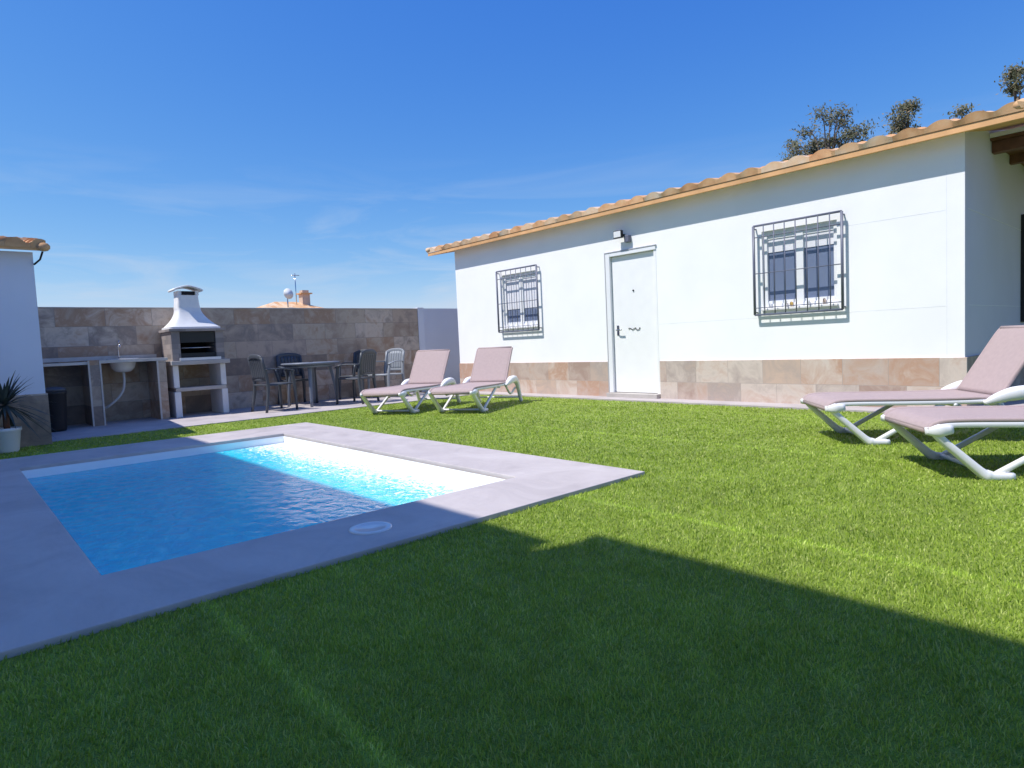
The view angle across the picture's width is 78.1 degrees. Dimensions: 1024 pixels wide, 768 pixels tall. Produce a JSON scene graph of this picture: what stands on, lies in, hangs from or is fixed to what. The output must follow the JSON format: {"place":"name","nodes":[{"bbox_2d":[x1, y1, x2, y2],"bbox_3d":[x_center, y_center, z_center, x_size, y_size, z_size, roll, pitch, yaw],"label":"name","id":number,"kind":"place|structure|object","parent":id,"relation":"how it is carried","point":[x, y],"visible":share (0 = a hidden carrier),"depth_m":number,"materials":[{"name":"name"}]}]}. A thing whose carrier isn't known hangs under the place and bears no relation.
{"place":"outdoors","nodes":[
{"label":"outdoors","id":0,"kind":"place"},
{"bbox_2d":[51,392,466,441],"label":"patio paving","id":1,"kind":"structure","parent":0,"point":[109,428],"depth_m":9.33,"materials":[{"name":"concrete"}]},
{"bbox_2d":[45,387,66,431],"bbox_3d":[-6.080,0.334,8.395,0.304,0.593,0.304,-6,5,-42],"label":"waste bin","id":2,"kind":"object","parent":1,"relation":"on","point":[57,397],"visible":0.74,"depth_m":8.31,"materials":[{"name":"black plastic"}]},
{"bbox_2d":[42,340,169,426],"bbox_3d":[-5.954,-0.029,9.143,1.640,1.210,0.684,-6,5,-42],"label":"outdoor kitchen counter","id":3,"kind":"object","parent":1,"relation":"on","point":[93,392],"visible":0.98,"depth_m":9.22,"materials":[{"name":"stone"}]},
{"bbox_2d":[158,285,229,417],"bbox_3d":[-4.992,-0.533,9.921,0.840,2.028,0.680,-6,5,-42],"label":"masonry barbecue","id":4,"kind":"object","parent":1,"relation":"on","point":[191,333],"visible":0.99,"depth_m":9.80,"materials":[{"name":"white concrete"}]},
{"bbox_2d":[180,331,214,342],"bbox_3d":[-4.846,-0.724,9.729,0.490,0.165,0.010,-6,5,-42],"label":"grill door","id":5,"kind":"structure","parent":4,"relation":"in","point":[205,336],"depth_m":9.72,"materials":[{"name":"black metal"}]},
{"bbox_2d":[247,354,297,412],"bbox_3d":[-3.793,-0.025,9.973,0.604,0.906,0.561,1,5,42],"label":"garden armchair","id":6,"kind":"object","parent":1,"relation":"on","point":[258,368],"visible":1,"depth_m":9.84,"materials":[{"name":"plastic"}]},
{"bbox_2d":[276,353,318,405],"bbox_3d":[-3.813,-0.099,11.134,0.604,0.906,0.561,-6,5,-42],"label":"garden armchair","id":7,"kind":"object","parent":1,"relation":"on","point":[285,359],"visible":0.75,"depth_m":11.22,"materials":[{"name":"plastic"}]},
{"bbox_2d":[281,361,339,406],"bbox_3d":[-3.390,-0.006,10.704,0.960,0.736,0.960,-6,5,-42],"label":"garden table","id":8,"kind":"object","parent":1,"relation":"on","point":[309,366],"visible":0.96,"depth_m":10.41,"materials":[{"name":"plastic"}]},
{"bbox_2d":[337,350,375,399],"bbox_3d":[-2.882,-0.187,11.846,0.604,0.906,0.561,-1,4,19],"label":"garden armchair","id":9,"kind":"object","parent":1,"relation":"on","point":[356,354],"visible":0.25,"depth_m":11.88,"materials":[{"name":"plastic"}]},
{"bbox_2d":[335,349,379,404],"bbox_3d":[-2.631,-0.129,10.763,0.561,0.906,0.604,-1,4,20],"label":"garden armchair","id":10,"kind":"object","parent":1,"relation":"on","point":[367,362],"visible":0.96,"depth_m":10.62,"materials":[{"name":"plastic"}]},
{"bbox_2d":[367,348,407,397],"bbox_3d":[-2.333,-0.211,11.836,0.604,0.906,0.561,0,4,31],"label":"garden armchair","id":11,"kind":"object","parent":1,"relation":"on","point":[394,357],"visible":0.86,"depth_m":11.96,"materials":[{"name":"grey plastic"}]},
{"bbox_2d":[424,308,459,384],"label":"white boundary wall","id":12,"kind":"structure","parent":0,"point":[441,328],"depth_m":13.96,"materials":[{"name":"white paint"}]},
{"bbox_2d":[454,240,505,362],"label":"wall","id":13,"kind":"structure","parent":0,"point":[477,267],"depth_m":11.91,"materials":[{"name":"white paint"}]},
{"bbox_2d":[495,264,541,332],"bbox_3d":[0.107,-1.472,11.054,0.083,1.109,1.055,-6,5,-42],"label":"window grille","id":14,"kind":"object","parent":13,"relation":"attached to","point":[537,299],"depth_m":11.01,"materials":[{"name":"metal"}]},
{"bbox_2d":[0,394,1023,767],"bbox_3d":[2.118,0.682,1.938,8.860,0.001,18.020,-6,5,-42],"label":"lawn","id":15,"kind":"structure","parent":0,"point":[712,723],"depth_m":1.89,"materials":[{"name":"green plant"}]},
{"bbox_2d":[0,251,45,394],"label":"annex wall","id":16,"kind":"structure","parent":15,"relation":"on","point":[20,349],"depth_m":6.98,"materials":[{"name":"white paint"}]},
{"bbox_2d":[0,246,39,250],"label":"annex deck","id":17,"kind":"structure","parent":16,"relation":"on","point":[18,248],"depth_m":6.86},
{"bbox_2d":[0,236,45,247],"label":"annex tiles","id":18,"kind":"object","parent":17,"relation":"on","point":[20,242],"visible":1,"depth_m":6.89,"materials":[{"name":"orange ceramic"}]},
{"bbox_2d":[0,393,51,447],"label":"annex plinth","id":19,"kind":"structure","parent":16,"relation":"attached to","point":[29,437],"depth_m":7.07,"materials":[{"name":"beige stone"}]},
{"bbox_2d":[33,251,42,264],"bbox_3d":[-5.300,-1.407,7.066,0.107,0.160,0.019,-6,5,-42],"label":"pipe bracket","id":20,"kind":"object","parent":16,"relation":"attached to","point":[38,260],"visible":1,"depth_m":7.07,"materials":[{"name":"black metal"}]},
{"bbox_2d":[37,242,49,251],"bbox_3d":[-6.041,-1.740,7.919,0.114,0.509,2.586,-6,5,-42],"label":"verge tile","id":21,"kind":"object","parent":16,"relation":"attached to","point":[43,246],"visible":0.34,"depth_m":6.98,"materials":[{"name":"ceramic"}]},
{"bbox_2d":[0,372,53,453],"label":"yucca plant","id":22,"kind":"object","parent":15,"relation":"on","point":[10,438],"visible":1,"depth_m":6.60,"materials":[{"name":"green plant"}]},
{"bbox_2d":[0,422,644,660],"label":"swimming pool","id":23,"kind":"structure","parent":15,"relation":"in","point":[96,540],"depth_m":3.84,"materials":[{"name":"liquid"}]},
{"bbox_2d":[360,349,460,412],"bbox_3d":[-1.487,-0.054,9.341,0.799,0.872,1.702,-1,4,22],"label":"sun lounger","id":24,"kind":"object","parent":15,"relation":"on","point":[428,370],"visible":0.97,"depth_m":9.70,"materials":[{"name":"pink plastic"}]},
{"bbox_2d":[428,346,522,411],"bbox_3d":[-0.510,-0.081,9.076,0.799,0.872,1.702,-1,4,22],"label":"sun lounger","id":25,"kind":"object","parent":15,"relation":"on","point":[491,365],"visible":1,"depth_m":9.45,"materials":[{"name":"pink plastic"}]},
{"bbox_2d":[800,325,1023,444],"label":"sun lounger","id":26,"kind":"object","parent":15,"relation":"on","point":[996,368],"visible":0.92,"depth_m":4.91,"materials":[{"name":"pink plastic"}]},
{"bbox_2d":[880,405,1023,480],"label":"sun lounger","id":27,"kind":"object","parent":15,"relation":"on","point":[938,424],"visible":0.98,"depth_m":3.77,"materials":[{"name":"pink plastic"}]},
{"bbox_2d":[0,0,1023,308],"label":"sky","id":28,"kind":"structure","parent":0,"point":[230,150],"materials":[{"name":"blue"}]},
{"bbox_2d":[500,232,535,275],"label":"wall","id":29,"kind":"structure","parent":0,"point":[517,251],"depth_m":11.02,"materials":[{"name":"white paint"}]},
{"bbox_2d":[503,271,535,280],"bbox_3d":[0.167,-1.901,11.105,0.070,0.100,0.880,-6,5,-42],"label":"bedroom window","id":30,"kind":"structure","parent":29,"relation":"attached to","point":[518,274],"depth_m":11.06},
{"bbox_2d":[506,279,519,309],"bbox_3d":[0.030,-1.595,11.282,0.007,0.518,0.345,-6,5,-42],"label":"blind","id":31,"kind":"object","parent":30,"relation":"hanging from","point":[514,284],"visible":0.93,"depth_m":11.28,"materials":[{"name":"white plastic"}]},
{"bbox_2d":[523,277,536,307],"bbox_3d":[0.321,-1.587,10.959,0.007,0.518,0.345,-6,5,-42],"label":"blind","id":32,"kind":"object","parent":30,"relation":"hanging from","point":[532,296],"visible":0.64,"depth_m":10.96,"materials":[{"name":"white plastic"}]},
{"bbox_2d":[606,205,653,251],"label":"wall","id":33,"kind":"structure","parent":0,"point":[636,224],"depth_m":9.20,"materials":[{"name":"white paint"}]},
{"bbox_2d":[613,230,630,242],"bbox_3d":[1.613,-2.160,9.259,0.133,0.180,0.230,-6,5,-42],"label":"floodlight","id":34,"kind":"object","parent":33,"relation":"attached to","point":[619,234],"visible":1,"depth_m":9.21,"materials":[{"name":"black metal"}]},
{"bbox_2d":[605,244,655,253],"bbox_3d":[1.720,-1.973,9.245,0.024,0.014,0.920,-6,5,-42],"label":"frame top edge","id":35,"kind":"object","parent":33,"relation":"attached to","point":[630,249],"visible":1,"depth_m":9.23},
{"bbox_2d":[609,245,655,330],"bbox_3d":[1.791,-1.383,9.274,0.110,1.169,0.828,-6,5,-42],"label":"front door","id":36,"kind":"structure","parent":33,"relation":"attached to","point":[634,251],"depth_m":9.22,"materials":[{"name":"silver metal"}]},
{"bbox_2d":[469,391,891,412],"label":"house paving","id":37,"kind":"structure","parent":0,"point":[773,405],"depth_m":8.41,"materials":[{"name":"concrete"}]},
{"bbox_2d":[607,392,660,398],"bbox_3d":[1.827,0.177,9.391,0.200,0.082,0.920,-6,5,-42],"label":"door step","id":38,"kind":"object","parent":37,"relation":"on","point":[635,395],"depth_m":9.30,"materials":[{"name":"white stone"}]},
{"bbox_2d":[653,180,763,393],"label":"wall","id":39,"kind":"structure","parent":0,"point":[704,261],"depth_m":8.33,"materials":[{"name":"white paint"}]},
{"bbox_2d":[653,250,659,393],"bbox_3d":[2.090,-0.882,9.026,0.074,2.048,0.042,-6,5,-42],"label":"frame","id":40,"kind":"object","parent":39,"relation":"attached to","point":[656,319],"visible":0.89,"depth_m":9.00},
{"bbox_2d":[660,357,966,407],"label":"plinth front","id":41,"kind":"structure","parent":39,"relation":"attached to","point":[791,381],"depth_m":7.57,"materials":[{"name":"stone"}]},
{"bbox_2d":[760,162,836,231],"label":"wall","id":42,"kind":"structure","parent":0,"point":[803,193],"depth_m":7.40,"materials":[{"name":"white paint"}]},
{"bbox_2d":[764,220,836,239],"bbox_3d":[3.419,-1.819,7.495,0.070,0.100,0.880,-6,5,-42],"label":"roller shutter","id":43,"kind":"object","parent":42,"relation":"attached to","point":[821,224],"depth_m":7.45,"materials":[{"name":"white plastic"}]},
{"bbox_2d":[768,236,794,252],"bbox_3d":[3.274,-1.692,7.660,0.007,0.158,0.345,-6,5,-42],"label":"blind","id":44,"kind":"object","parent":43,"relation":"hanging from","point":[779,244],"visible":0.93,"depth_m":7.66,"materials":[{"name":"white plastic"}]},
{"bbox_2d":[804,230,833,247],"bbox_3d":[3.565,-1.684,7.337,0.007,0.158,0.345,-6,5,-42],"label":"blind","id":45,"kind":"object","parent":43,"relation":"hanging from","point":[812,238],"visible":0.79,"depth_m":7.32,"materials":[{"name":"white plastic"}]},
{"bbox_2d":[980,400,1023,405],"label":"side paving","id":46,"kind":"structure","parent":0,"point":[1018,402],"depth_m":6.75,"materials":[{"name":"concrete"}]},
{"label":"ground","id":47,"kind":"structure","parent":0,"visible":0},
{"bbox_2d":[38,307,421,424],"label":"stone tile boundary wall","id":48,"kind":"structure","parent":47,"relation":"on","point":[341,335],"depth_m":10.71,"materials":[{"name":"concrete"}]},
{"bbox_2d":[417,308,426,391],"bbox_3d":[-1.957,-0.719,13.357,0.150,1.768,0.248,-6,5,-42],"label":"wall return","id":49,"kind":"object","parent":47,"relation":"on","point":[421,327],"depth_m":13.23,"materials":[{"name":"white paint"}]},
{"bbox_2d":[459,362,608,395],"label":"plinth front","id":50,"kind":"structure","parent":47,"relation":"on","point":[579,378],"depth_m":10.51,"materials":[{"name":"tile"}]},
{"bbox_2d":[779,100,878,161],"bbox_3d":[11.963,-5.800,23.778,4.202,9.263,3.485,-6,5,-42],"label":"eucalyptus tree","id":51,"kind":"object","parent":47,"relation":"on","point":[819,144],"visible":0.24,"depth_m":23.32,"materials":[{"name":"green plant"}]},
{"bbox_2d":[876,96,924,134],"bbox_3d":[14.139,-5.681,22.491,2.120,8.992,2.084,-3,4,-11],"label":"eucalyptus tree","id":52,"kind":"object","parent":47,"relation":"on","point":[902,119],"visible":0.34,"depth_m":22.26,"materials":[{"name":"green plant"}]},
{"bbox_2d":[942,103,983,118],"bbox_3d":[15.923,-5.545,22.298,1.371,8.584,1.528,-6,5,-42],"label":"eucalyptus tree","id":53,"kind":"object","parent":47,"relation":"on","point":[961,111],"visible":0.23,"depth_m":21.90,"materials":[{"name":"green plant"}]},
{"bbox_2d":[994,58,1023,100],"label":"eucalyptus tree","id":54,"kind":"object","parent":47,"relation":"on","point":[1015,87],"visible":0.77,"depth_m":19.28,"materials":[{"name":"green plant"}]},
{"bbox_3d":[3.709,0.033,11.182,5.160,0.032,8.273,-6,5,-42],"label":"house foundation","id":55,"kind":"object","parent":47,"relation":"on","visible":0},
{"bbox_2d":[504,327,539,362],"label":"wall","id":56,"kind":"structure","parent":55,"relation":"on","point":[524,345],"depth_m":11.09,"materials":[{"name":"white paint"}]},
{"bbox_2d":[504,325,537,328],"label":"sill","id":57,"kind":"structure","parent":56,"relation":"on","point":[521,327],"depth_m":11.04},
{"bbox_2d":[506,323,537,327],"bbox_3d":[0.206,-1.039,11.160,0.070,0.050,0.880,-6,5,-42],"label":"frame bottom","id":58,"kind":"object","parent":56,"relation":"on","point":[519,325],"visible":0.46,"depth_m":11.15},
{"bbox_2d":[504,279,508,324],"bbox_3d":[-0.092,-1.490,11.440,0.070,0.840,0.050,-6,5,-42],"label":"frame","id":59,"kind":"object","parent":58,"relation":"on","point":[506,305],"visible":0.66,"depth_m":11.42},
{"bbox_2d":[519,276,524,323],"bbox_3d":[0.185,-1.483,11.131,0.052,0.840,0.090,-6,5,-42],"label":"mullion","id":60,"kind":"object","parent":58,"relation":"on","point":[520,285],"visible":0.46,"depth_m":11.11},
{"bbox_2d":[508,277,536,322],"bbox_3d":[0.186,-1.482,11.132,0.006,0.842,0.784,-6,5,-42],"label":"glass","id":61,"kind":"object","parent":58,"relation":"on","point":[531,318],"visible":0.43,"depth_m":11.11,"materials":[{"name":"blue"}]},
{"bbox_2d":[524,320,537,323],"bbox_3d":[0.348,-1.080,10.995,0.034,0.040,0.345,-6,5,-42],"label":"sash bottom","id":62,"kind":"object","parent":58,"relation":"on","point":[535,321],"visible":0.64,"depth_m":10.97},
{"bbox_2d":[534,216,607,361],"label":"wall","id":63,"kind":"structure","parent":55,"relation":"on","point":[569,258],"depth_m":10.15,"materials":[{"name":"white paint"}]},
{"bbox_2d":[604,253,609,391],"bbox_3d":[1.456,-0.930,9.661,0.022,2.120,0.012,-6,5,-42],"label":"frame left edge","id":64,"kind":"object","parent":63,"relation":"attached to","point":[606,321],"visible":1,"depth_m":9.65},
{"bbox_2d":[611,251,657,392],"bbox_3d":[1.826,-0.892,9.345,0.040,2.040,0.780,-6,5,-42],"label":"door leaf","id":65,"kind":"object","parent":55,"relation":"on","point":[635,361],"visible":1,"depth_m":9.32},
{"bbox_2d":[605,254,615,391],"bbox_3d":[1.516,-0.925,9.650,0.088,2.105,0.080,-6,5,-42],"label":"frame","id":66,"kind":"object","parent":65,"relation":"on","point":[610,318],"visible":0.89,"depth_m":9.62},
{"bbox_2d":[763,306,837,359],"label":"wall","id":67,"kind":"structure","parent":55,"relation":"on","point":[812,335],"depth_m":7.51,"materials":[{"name":"white paint"}]},
{"bbox_2d":[761,303,838,310],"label":"sill","id":68,"kind":"structure","parent":67,"relation":"on","point":[809,306],"depth_m":7.46,"materials":[{"name":"stone"}]},
{"bbox_2d":[765,299,837,307],"bbox_3d":[3.459,-0.957,7.550,0.070,0.050,0.880,-6,5,-42],"label":"frame bottom","id":69,"kind":"object","parent":67,"relation":"on","point":[805,302],"visible":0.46,"depth_m":7.49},
{"bbox_2d":[764,237,768,304],"bbox_3d":[3.161,-1.407,7.830,0.070,0.840,0.050,-6,5,-42],"label":"frame","id":70,"kind":"object","parent":69,"relation":"on","point":[766,261],"visible":0.55,"depth_m":7.80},
{"bbox_2d":[769,299,795,303],"bbox_3d":[3.310,-1.005,7.708,0.034,0.040,0.345,-6,5,-42],"label":"sash bottom","id":71,"kind":"object","parent":69,"relation":"on","point":[782,301],"visible":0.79,"depth_m":7.70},
{"bbox_2d":[796,231,804,301],"bbox_3d":[3.438,-1.400,7.521,0.052,0.840,0.090,-6,5,-42],"label":"mullion","id":72,"kind":"object","parent":69,"relation":"on","point":[800,273],"visible":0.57,"depth_m":7.50},
{"bbox_2d":[768,231,833,300],"bbox_3d":[3.438,-1.399,7.522,0.006,0.842,0.784,-6,5,-42],"label":"glass","id":73,"kind":"object","parent":69,"relation":"on","point":[824,272],"visible":0.5,"depth_m":7.48,"materials":[{"name":"blue glass"}]},
{"bbox_2d":[804,296,833,300],"bbox_3d":[3.601,-0.998,7.384,0.034,0.040,0.345,-6,5,-42],"label":"sash bottom","id":74,"kind":"object","parent":69,"relation":"on","point":[820,298],"visible":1,"depth_m":7.37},
{"bbox_2d":[833,225,837,298],"bbox_3d":[3.716,-1.393,7.214,0.070,0.840,0.050,-6,5,-42],"label":"frame","id":75,"kind":"object","parent":69,"relation":"on","point":[835,266],"visible":0.55,"depth_m":7.20,"materials":[{"name":"white paint"}]},
{"bbox_2d":[836,132,964,358],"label":"wall","id":76,"kind":"structure","parent":55,"relation":"on","point":[914,262],"depth_m":6.65,"materials":[{"name":"white paint"}]},
{"bbox_2d":[752,210,845,315],"bbox_3d":[3.359,-1.389,7.444,0.083,1.109,1.055,-6,5,-42],"label":"window grille","id":77,"kind":"object","parent":76,"relation":"attached to","point":[807,267],"depth_m":7.39,"materials":[{"name":"metal"}]},
{"bbox_2d":[844,306,940,312],"bbox_3d":[4.079,-0.800,6.771,0.001,0.004,0.973,-6,5,-42],"label":"panel seam","id":78,"kind":"object","parent":76,"relation":"attached to","point":[893,309],"visible":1,"depth_m":6.77,"materials":[{"name":"white paint"}]},
{"bbox_2d":[843,210,943,226],"bbox_3d":[4.036,-1.757,6.710,0.001,0.004,0.973,-6,5,-42],"label":"panel seam","id":79,"kind":"object","parent":76,"relation":"attached to","point":[893,218],"visible":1,"depth_m":6.68,"materials":[{"name":"white paint"}]},
{"bbox_2d":[946,171,946,231],"bbox_3d":[4.392,-1.199,6.378,0.001,1.863,0.004,-6,5,-42],"label":"panel seam","id":80,"kind":"object","parent":76,"relation":"attached to","point":[946,201],"visible":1,"depth_m":6.34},
{"bbox_2d":[965,132,969,356],"bbox_3d":[4.562,-1.393,6.321,0.197,2.241,0.002,-6,5,-42],"label":"corner return","id":81,"kind":"object","parent":76,"relation":"attached to","point":[967,244],"visible":0.79,"depth_m":6.31,"materials":[{"name":"white paint"}]},
{"bbox_2d":[970,130,1023,355],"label":"gable","id":82,"kind":"structure","parent":55,"relation":"on","point":[996,186],"depth_m":7.03,"materials":[{"name":"white paint"}]},
{"bbox_2d":[968,208,1018,229],"bbox_3d":[6.398,-1.945,7.962,5.000,0.004,0.004,-6,5,-42],"label":"panel seam","id":83,"kind":"object","parent":82,"relation":"attached to","point":[992,218],"visible":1,"depth_m":6.99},
{"bbox_2d":[967,355,1023,405],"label":"plinth side","id":84,"kind":"structure","parent":82,"relation":"attached to","point":[1018,380],"depth_m":6.71,"materials":[{"name":"stone"}]},
{"bbox_2d":[990,126,1023,165],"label":"side porch","id":85,"kind":"object","parent":82,"relation":"attached to","point":[1010,142],"visible":1,"depth_m":6.82,"materials":[{"name":"brown wood"}]},
{"bbox_2d":[1020,214,1023,321],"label":"side frame","id":86,"kind":"object","parent":82,"relation":"attached to","point":[1022,275],"visible":1,"depth_m":8.05,"materials":[{"name":"black metal"}]},
{"bbox_3d":[0.992,-1.713,14.155,5.000,3.320,0.200,-6,5,-42],"label":"gable","id":87,"kind":"object","parent":55,"relation":"on","visible":0},
{"bbox_2d":[428,111,1023,255],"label":"roof edge","id":88,"kind":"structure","parent":87,"relation":"attached to","point":[1010,121],"depth_m":7.19,"materials":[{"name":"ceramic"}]},
{"bbox_2d":[427,101,1023,252],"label":"roof tiles front","id":89,"kind":"object","parent":88,"relation":"on","point":[969,118],"visible":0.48,"depth_m":7.45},
{"bbox_2d":[1013,98,1023,108],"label":"verge","id":90,"kind":"structure","parent":89,"relation":"on","point":[1016,105],"depth_m":5.71,"materials":[{"name":"ceramic"}]},
{"bbox_3d":[-11.550,-1.993,32.357,4.800,2.700,4.000,-6,5,-42],"label":"wall","id":91,"kind":"object","parent":47,"relation":"on","visible":0},
{"bbox_2d":[256,302,321,307],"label":"roof","id":92,"kind":"structure","parent":91,"relation":"on","point":[282,305],"depth_m":31.65,"materials":[{"name":"orange tile"}]},
{"bbox_2d":[283,288,292,298],"bbox_3d":[-11.062,-4.442,31.152,0.120,0.540,0.540,-12,-3,37],"label":"satellite dish","id":93,"kind":"object","parent":92,"relation":"on","point":[288,293],"visible":1,"depth_m":31.11,"materials":[{"name":"metal"}]},
{"bbox_2d":[299,294,309,304],"bbox_3d":[-10.689,-4.113,32.580,0.400,1.020,0.450,-6,5,-42],"label":"chimney","id":94,"kind":"object","parent":92,"relation":"on","point":[304,299],"visible":0.57,"depth_m":32.40,"materials":[{"name":"white paint"}]}
]}

